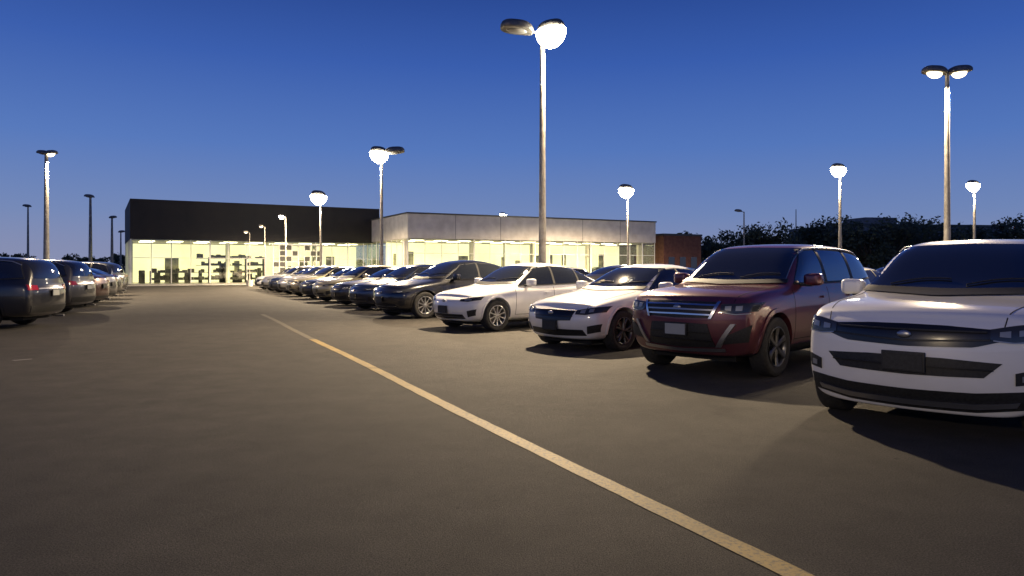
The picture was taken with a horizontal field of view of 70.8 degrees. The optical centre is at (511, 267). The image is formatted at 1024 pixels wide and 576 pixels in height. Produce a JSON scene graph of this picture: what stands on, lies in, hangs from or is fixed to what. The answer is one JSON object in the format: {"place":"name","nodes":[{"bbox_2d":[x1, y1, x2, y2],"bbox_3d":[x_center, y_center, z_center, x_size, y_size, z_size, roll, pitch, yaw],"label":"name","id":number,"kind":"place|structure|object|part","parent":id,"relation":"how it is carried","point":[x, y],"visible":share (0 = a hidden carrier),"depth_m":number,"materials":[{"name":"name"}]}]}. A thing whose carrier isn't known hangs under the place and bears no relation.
{"place":"outdoors","nodes":[
{"label":"outdoors","id":0,"kind":"place"},
{"bbox_2d":[0,253,379,268],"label":"distant tree row","id":1,"kind":"object","parent":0,"point":[359,263],"visible":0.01,"depth_m":261.25,"materials":[{"name":"green plant"}]},
{"bbox_2d":[126,283,254,285],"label":"pavement","id":2,"kind":"structure","parent":0,"point":[187,284],"depth_m":59.44,"materials":[{"name":"concrete"}]},
{"bbox_2d":[132,239,375,246],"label":"ceiling","id":3,"kind":"structure","parent":0,"point":[136,241],"depth_m":66.96,"materials":[{"name":"white"}]},
{"bbox_2d":[140,241,356,245],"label":"ceiling lights","id":4,"kind":"object","parent":3,"relation":"attached to","point":[245,243],"visible":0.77,"depth_m":65.38},
{"bbox_2d":[125,198,378,243],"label":"parapet wall","id":5,"kind":"structure","parent":3,"relation":"on","point":[153,219],"depth_m":63.47,"materials":[{"name":"black metal"}]},
{"bbox_2d":[289,205,289,240],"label":"panel joints","id":6,"kind":"object","parent":5,"relation":"attached to","point":[289,222],"visible":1,"depth_m":65.35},
{"bbox_2d":[0,269,1023,575],"bbox_3d":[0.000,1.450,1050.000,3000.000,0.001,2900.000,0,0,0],"label":"ground","id":7,"kind":"structure","parent":0,"point":[194,431],"depth_m":5.51,"materials":[{"name":"grey asphalt"}]},
{"bbox_2d":[22,204,31,257],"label":"street lamp","id":8,"kind":"object","parent":7,"relation":"on","point":[26,205],"visible":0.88,"depth_m":74.92,"materials":[{"name":"metal"}]},
{"bbox_2d":[0,257,65,323],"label":"parked car","id":9,"kind":"object","parent":7,"relation":"on","point":[32,290],"visible":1,"depth_m":17.18,"materials":[{"name":"black paint"}]},
{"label":"windows","id":10,"kind":"part","parent":9,"relation":"part of","materials":[{"name":"black glass"}]},
{"bbox_2d":[36,150,57,259],"bbox_3d":[-24.533,-2.376,38.000,1.040,7.693,0.514,0,0,0],"label":"street lamp","id":11,"kind":"object","parent":7,"relation":"on","point":[46,249],"visible":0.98,"depth_m":37.91,"materials":[{"name":"metal"}]},
{"bbox_2d":[0,252,124,268],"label":"distant tree row","id":12,"kind":"object","parent":7,"relation":"on","point":[83,259],"visible":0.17,"depth_m":150.22,"materials":[{"name":"green plant"}]},
{"bbox_2d":[42,259,95,311],"bbox_3d":[-15.902,0.587,22.801,4.802,1.726,2.237,0,0,-6],"label":"parked car","id":13,"kind":"object","parent":7,"relation":"on","point":[79,282],"visible":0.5,"depth_m":22.61,"materials":[{"name":"grey paint"}]},
{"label":"windows","id":14,"kind":"part","parent":13,"relation":"part of","materials":[{"name":"black glass"}]},
{"bbox_2d":[84,194,94,261],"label":"street lamp","id":15,"kind":"object","parent":7,"relation":"on","point":[90,196],"visible":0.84,"depth_m":61.90,"materials":[{"name":"metal"}]},
{"bbox_2d":[84,272,109,305],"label":"parked car","id":16,"kind":"object","parent":7,"relation":"on","point":[102,287],"visible":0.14,"depth_m":27.00,"materials":[{"name":"brown paint"}]},
{"bbox_2d":[90,268,117,300],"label":"parked car","id":17,"kind":"object","parent":7,"relation":"on","point":[113,280],"visible":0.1,"depth_m":30.23,"materials":[{"name":"grey paint"}]},
{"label":"windows","id":18,"kind":"part","parent":17,"relation":"part of","materials":[{"name":"black glass"}]},
{"bbox_2d":[82,262,125,290],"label":"parked car","id":19,"kind":"object","parent":7,"relation":"on","point":[113,268],"visible":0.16,"depth_m":37.13,"materials":[{"name":"grey paint"}]},
{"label":"windows","id":20,"kind":"part","parent":19,"relation":"part of","materials":[{"name":"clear glass"}]},
{"bbox_2d":[92,268,122,293],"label":"parked car","id":21,"kind":"object","parent":7,"relation":"on","point":[120,283],"visible":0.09,"depth_m":33.86,"materials":[{"name":"silver paint"}]},
{"bbox_2d":[109,216,116,262],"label":"street lamp","id":22,"kind":"object","parent":7,"relation":"on","point":[111,253],"visible":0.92,"depth_m":79.89,"materials":[{"name":"metal"}]},
{"bbox_2d":[118,230,124,266],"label":"street lamp","id":23,"kind":"object","parent":7,"relation":"on","point":[121,231],"visible":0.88,"depth_m":91.92,"materials":[{"name":"metal"}]},
{"bbox_2d":[243,230,252,285],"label":"street lamp","id":24,"kind":"object","parent":7,"relation":"on","point":[249,282],"visible":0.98,"depth_m":56.95,"materials":[{"name":"metal"}]},
{"bbox_2d":[258,225,264,275],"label":"street lamp","id":25,"kind":"object","parent":7,"relation":"on","point":[260,226],"visible":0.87,"depth_m":56.97,"materials":[{"name":"metal"}]},
{"bbox_2d":[255,268,290,288],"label":"parked car","id":26,"kind":"object","parent":7,"relation":"on","point":[258,280],"visible":0.25,"depth_m":48.20,"materials":[{"name":"white paint"}]},
{"bbox_2d":[279,214,285,268],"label":"street lamp","id":27,"kind":"object","parent":7,"relation":"on","point":[281,216],"visible":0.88,"depth_m":56.95,"materials":[{"name":"metal"}]},
{"bbox_2d":[261,266,312,290],"bbox_3d":[-13.792,0.657,46.697,4.839,1.586,2.290,0,0,-38],"label":"parked car","id":28,"kind":"object","parent":7,"relation":"on","point":[265,280],"visible":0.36,"depth_m":45.65,"materials":[{"name":"silver paint"}]},
{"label":"windows","id":29,"kind":"part","parent":28,"relation":"part of","materials":[{"name":"black glass"}]},
{"bbox_2d":[268,268,310,291],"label":"parked car","id":30,"kind":"object","parent":7,"relation":"on","point":[272,283],"visible":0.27,"depth_m":42.31,"materials":[{"name":"grey paint"}]},
{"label":"windows","id":31,"kind":"part","parent":30,"relation":"part of","materials":[{"name":"black glass"}]},
{"bbox_2d":[277,266,329,293],"bbox_3d":[-10.869,0.657,40.801,4.839,1.586,2.290,0,0,-38],"label":"parked car","id":32,"kind":"object","parent":7,"relation":"on","point":[282,283],"visible":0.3,"depth_m":39.59,"materials":[{"name":"silver paint"}]},
{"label":"windows","id":33,"kind":"part","parent":32,"relation":"part of","materials":[{"name":"black glass"}]},
{"bbox_2d":[310,190,326,265],"bbox_3d":[-15.031,-2.281,55.942,1.241,7.503,1.130,0,0,0],"label":"street lamp","id":34,"kind":"object","parent":7,"relation":"on","point":[318,197],"visible":0.87,"depth_m":55.74,"materials":[{"name":"metal"}]},
{"bbox_2d":[287,265,352,295],"bbox_3d":[-9.389,0.657,37.846,4.839,1.585,2.290,0,0,-38],"label":"parked car","id":35,"kind":"object","parent":7,"relation":"on","point":[293,285],"visible":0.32,"depth_m":36.74,"materials":[{"name":"beige paint"}]},
{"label":"windows","id":36,"kind":"part","parent":35,"relation":"part of","materials":[{"name":"black glass"}]},
{"bbox_2d":[299,267,356,297],"bbox_3d":[-7.868,0.705,34.873,4.853,1.490,2.232,0,0,-37],"label":"parked car","id":37,"kind":"object","parent":7,"relation":"on","point":[305,287],"visible":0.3,"depth_m":33.49,"materials":[{"name":"grey paint"}]},
{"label":"windows","id":38,"kind":"part","parent":37,"relation":"part of","materials":[{"name":"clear glass"}]},
{"bbox_2d":[312,265,392,300],"bbox_3d":[-6.478,0.657,31.954,4.839,1.586,2.290,0,0,-39],"label":"parked car","id":39,"kind":"object","parent":7,"relation":"on","point":[321,289],"visible":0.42,"depth_m":30.80,"materials":[{"name":"silver paint"}]},
{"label":"windows","id":40,"kind":"part","parent":39,"relation":"part of","materials":[{"name":"black glass"}]},
{"bbox_2d":[330,267,400,303],"bbox_3d":[-4.926,0.705,28.969,4.853,1.490,2.232,0,0,-36],"label":"parked car","id":41,"kind":"object","parent":7,"relation":"on","point":[339,292],"visible":0.28,"depth_m":27.58,"materials":[{"name":"black paint"}]},
{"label":"windows","id":42,"kind":"part","parent":41,"relation":"part of","materials":[{"name":"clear glass"}]},
{"bbox_2d":[369,146,404,264],"bbox_3d":[-7.112,-2.727,41.001,1.976,8.394,1.010,0,0,0],"label":"street lamp","id":43,"kind":"object","parent":7,"relation":"on","point":[379,154],"visible":0.92,"depth_m":40.89,"materials":[{"name":"metal"}]},
{"bbox_2d":[349,264,433,308],"bbox_3d":[-3.585,0.657,26.067,4.839,1.586,2.290,0,0,-40],"label":"parked car","id":44,"kind":"object","parent":7,"relation":"on","point":[360,295],"visible":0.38,"depth_m":24.86,"materials":[{"name":"blue paint"}]},
{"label":"windows","id":45,"kind":"part","parent":44,"relation":"part of","materials":[{"name":"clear glass"}]},
{"bbox_2d":[373,260,501,318],"bbox_3d":[-1.845,0.602,22.374,5.178,1.697,2.450,0,0,-39],"label":"parked suv","id":46,"kind":"object","parent":7,"relation":"on","point":[416,294],"visible":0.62,"depth_m":20.96,"materials":[{"name":"black paint"}]},
{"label":"windows","id":47,"kind":"part","parent":46,"relation":"part of","materials":[{"name":"black glass"}]},
{"bbox_2d":[500,212,505,266],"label":"street lamp","id":48,"kind":"object","parent":7,"relation":"on","point":[503,213],"visible":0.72,"depth_m":69.95,"materials":[{"name":"metal"}]},
{"bbox_2d":[432,263,594,330],"bbox_3d":[0.227,0.657,18.168,4.839,1.586,2.290,0,0,-40],"label":"parked crossover","id":49,"kind":"object","parent":7,"relation":"on","point":[499,299],"visible":0.71,"depth_m":16.99,"materials":[{"name":"white paint"}]},
{"bbox_2d":[480,265,590,284],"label":"windows","id":50,"kind":"structure","parent":49,"relation":"in","point":[542,275],"depth_m":17.76,"materials":[{"name":"black glass"}]},
{"bbox_2d":[500,18,565,262],"bbox_3d":[0.588,-2.693,19.913,1.827,8.327,0.764,0,0,0],"label":"street lamp","id":51,"kind":"object","parent":7,"relation":"on","point":[550,33],"visible":0.94,"depth_m":19.91,"materials":[{"name":"metal"}]},
{"bbox_2d":[260,314,813,575],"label":"yellow road line","id":52,"kind":"object","parent":7,"relation":"on","point":[769,561],"visible":1,"depth_m":4.72,"materials":[{"name":"paint"}]},
{"bbox_2d":[568,267,588,274],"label":"parked car","id":53,"kind":"object","parent":7,"relation":"on","point":[583,272],"visible":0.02,"depth_m":34.66,"materials":[{"name":"white paint"}]},
{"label":"windows","id":54,"kind":"part","parent":53,"relation":"part of","materials":[{"name":"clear glass"}]},
{"bbox_2d":[585,265,628,279],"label":"parked car","id":55,"kind":"object","parent":7,"relation":"on","point":[596,274],"visible":0.11,"depth_m":30.18,"materials":[{"name":"grey paint"}]},
{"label":"windows","id":56,"kind":"part","parent":55,"relation":"part of","materials":[{"name":"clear glass"}]},
{"bbox_2d":[528,264,693,350],"bbox_3d":[2.471,0.683,14.337,4.998,1.534,2.299,0,0,-43],"label":"parked sedan","id":57,"kind":"object","parent":7,"relation":"on","point":[599,310],"visible":0.59,"depth_m":12.76,"materials":[{"name":"white paint"}]},
{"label":"windows","id":58,"kind":"part","parent":57,"relation":"part of","materials":[{"name":"black glass"}]},
{"bbox_2d":[618,184,633,264],"bbox_3d":[9.185,-2.640,57.942,1.241,8.220,1.130,0,0,0],"label":"street lamp","id":59,"kind":"object","parent":7,"relation":"on","point":[626,190],"visible":0.85,"depth_m":57.77,"materials":[{"name":"metal"}]},
{"bbox_2d":[618,235,700,267],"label":"walls","id":60,"kind":"structure","parent":7,"relation":"on","point":[678,247],"depth_m":75.46,"materials":[{"name":"brick"}]},
{"bbox_2d":[656,233,701,235],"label":"roof coping","id":61,"kind":"object","parent":60,"relation":"on","point":[678,234],"visible":0.43,"depth_m":74.86,"materials":[{"name":"grey metal"}]},
{"bbox_2d":[668,257,696,268],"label":"windows","id":62,"kind":"structure","parent":60,"relation":"attached to","point":[671,260],"depth_m":75.17,"materials":[{"name":"grey glass"}]},
{"bbox_2d":[734,209,744,245],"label":"street lamp","id":63,"kind":"object","parent":7,"relation":"on","point":[738,210],"visible":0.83,"depth_m":77.94,"materials":[{"name":"metal"}]},
{"bbox_2d":[632,244,869,375],"bbox_3d":[3.975,0.532,11.405,5.108,1.837,2.380,0,0,-45],"label":"parked suv","id":64,"kind":"object","parent":7,"relation":"on","point":[758,307],"visible":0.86,"depth_m":9.98,"materials":[{"name":"red paint"}]},
{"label":"windows","id":65,"kind":"part","parent":64,"relation":"part of","materials":[{"name":"black glass"}]},
{"bbox_2d":[830,163,845,248],"bbox_3d":[21.284,-2.678,46.954,0.986,8.296,0.897,0,0,0],"label":"street lamp","id":66,"kind":"object","parent":7,"relation":"on","point":[838,170],"visible":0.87,"depth_m":46.91,"materials":[{"name":"metal"}]},
{"bbox_2d":[677,212,1023,269],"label":"distant tree row","id":67,"kind":"object","parent":7,"relation":"on","point":[890,244],"visible":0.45,"depth_m":84.30,"materials":[{"name":"green plant"}]},
{"bbox_2d":[863,267,879,282],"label":"parked car","id":68,"kind":"object","parent":7,"relation":"on","point":[872,274],"visible":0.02,"depth_m":20.25,"materials":[{"name":"black paint"}]},
{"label":"windows","id":69,"kind":"part","parent":68,"relation":"part of","materials":[{"name":"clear glass"}]},
{"bbox_2d":[810,239,1023,429],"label":"parked suv","id":70,"kind":"object","parent":7,"relation":"on","point":[937,327],"visible":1,"depth_m":6.36,"materials":[{"name":"white paint"}]},
{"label":"windows","id":71,"kind":"part","parent":70,"relation":"part of","materials":[{"name":"black glass"}]},
{"bbox_2d":[921,65,972,240],"bbox_3d":[14.326,-2.599,23.720,1.556,8.137,0.610,0,0,0],"label":"street lamp","id":72,"kind":"object","parent":7,"relation":"on","point":[938,71],"visible":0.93,"depth_m":23.63,"materials":[{"name":"metal"}]},
{"bbox_2d":[966,180,979,239],"bbox_3d":[34.558,-2.559,53.956,0.949,8.058,0.864,0,0,0],"label":"street lamp","id":73,"kind":"object","parent":7,"relation":"on","point":[973,186],"visible":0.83,"depth_m":53.91,"materials":[{"name":"metal"}]},
{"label":"floor slab","id":74,"kind":"object","parent":7,"relation":"on","visible":0},
{"bbox_2d":[133,281,254,283],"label":"showroom floor","id":75,"kind":"structure","parent":74,"relation":"on","point":[184,282],"depth_m":64.55,"materials":[{"name":"beige tile"}]},
{"bbox_2d":[149,254,265,282],"bbox_3d":[-26.799,0.020,63.767,9.450,2.560,0.800,0,0,-30],"label":"parts display rack","id":76,"kind":"object","parent":75,"relation":"on","point":[216,270],"visible":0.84,"depth_m":63.73,"materials":[{"name":"grey metal"}]},
{"bbox_2d":[139,266,290,282],"bbox_3d":[-24.070,0.550,67.513,19.678,1.500,3.262,0,0,-33],"label":"interior furniture","id":77,"kind":"object","parent":75,"relation":"on","point":[142,276],"visible":0.3,"depth_m":64.39,"materials":[{"name":"grey"}]},
{"bbox_2d":[128,241,314,283],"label":"columns","id":78,"kind":"structure","parent":75,"relation":"on","point":[226,262],"depth_m":63.16,"materials":[{"name":"white paint"}]},
{"bbox_2d":[125,239,378,283],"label":"mullions","id":79,"kind":"object","parent":75,"relation":"on","point":[126,257],"visible":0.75,"depth_m":62.85,"materials":[{"name":"white metal"}]},
{"bbox_2d":[133,244,355,281],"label":"interior wall","id":80,"kind":"structure","parent":74,"relation":"on","point":[185,254],"depth_m":68.60,"materials":[{"name":"beige paint"}]},
{"bbox_2d":[165,257,333,281],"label":"wall panels","id":81,"kind":"object","parent":80,"relation":"attached to","point":[329,262],"visible":0.41,"depth_m":67.06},
{"bbox_2d":[270,244,323,274],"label":"entrance screen","id":82,"kind":"object","parent":74,"relation":"on","point":[304,250],"visible":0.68,"depth_m":65.17,"materials":[{"name":"white metal"}]},
{"bbox_2d":[274,245,319,273],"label":"entrance panels","id":83,"kind":"object","parent":82,"relation":"attached to","point":[282,253],"visible":0.55,"depth_m":64.72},
{"bbox_2d":[0,0,1023,265],"label":"sky","id":84,"kind":"structure","parent":0,"point":[709,110],"materials":[{"name":"blue"}]},
{"bbox_2d":[373,238,652,245],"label":"ceiling","id":85,"kind":"structure","parent":0,"point":[551,242],"depth_m":68.33,"materials":[{"name":"white"}]},
{"bbox_2d":[372,213,655,242],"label":"parapet wall","id":86,"kind":"structure","parent":85,"relation":"on","point":[420,226],"depth_m":64.88,"materials":[{"name":"grey metal"}]},
{"bbox_2d":[455,215,500,239],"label":"panel joints","id":87,"kind":"object","parent":86,"relation":"attached to","point":[455,227],"visible":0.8,"depth_m":61.98,"materials":[{"name":"grey metal"}]},
{"bbox_2d":[371,212,656,222],"bbox_3d":[0.079,-4.610,71.289,26.160,0.120,12.080,0,0,-28],"label":"coping","id":88,"kind":"object","parent":86,"relation":"on","point":[508,216],"visible":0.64,"depth_m":64.80,"materials":[{"name":"grey metal"}]},
{"bbox_2d":[401,240,630,244],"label":"ceiling lights","id":89,"kind":"object","parent":85,"relation":"attached to","point":[504,242],"visible":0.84,"depth_m":66.07},
{"bbox_2d":[789,217,1008,269],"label":"warehouse building","id":90,"kind":"structure","parent":0,"point":[869,220],"depth_m":121.93,"materials":[{"name":"grey"}]},
{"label":"floor slab","id":91,"kind":"object","parent":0,"visible":0},
{"bbox_2d":[387,242,618,269],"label":"interior wall","id":92,"kind":"structure","parent":91,"relation":"on","point":[492,254],"depth_m":70.55,"materials":[{"name":"beige paint"}]},
{"bbox_2d":[393,252,603,266],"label":"wall panels","id":93,"kind":"object","parent":92,"relation":"attached to","point":[600,259],"visible":0.28,"depth_m":71.44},
{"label":"showroom floor","id":94,"kind":"structure","parent":91,"relation":"on","visible":0},
{"bbox_2d":[367,238,654,272],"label":"mullions","id":95,"kind":"object","parent":94,"relation":"on","point":[549,254],"visible":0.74,"depth_m":65.72,"materials":[{"name":"white metal"}]},
{"bbox_2d":[403,241,640,272],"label":"columns","id":96,"kind":"structure","parent":94,"relation":"on","point":[587,256],"depth_m":66.16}
]}

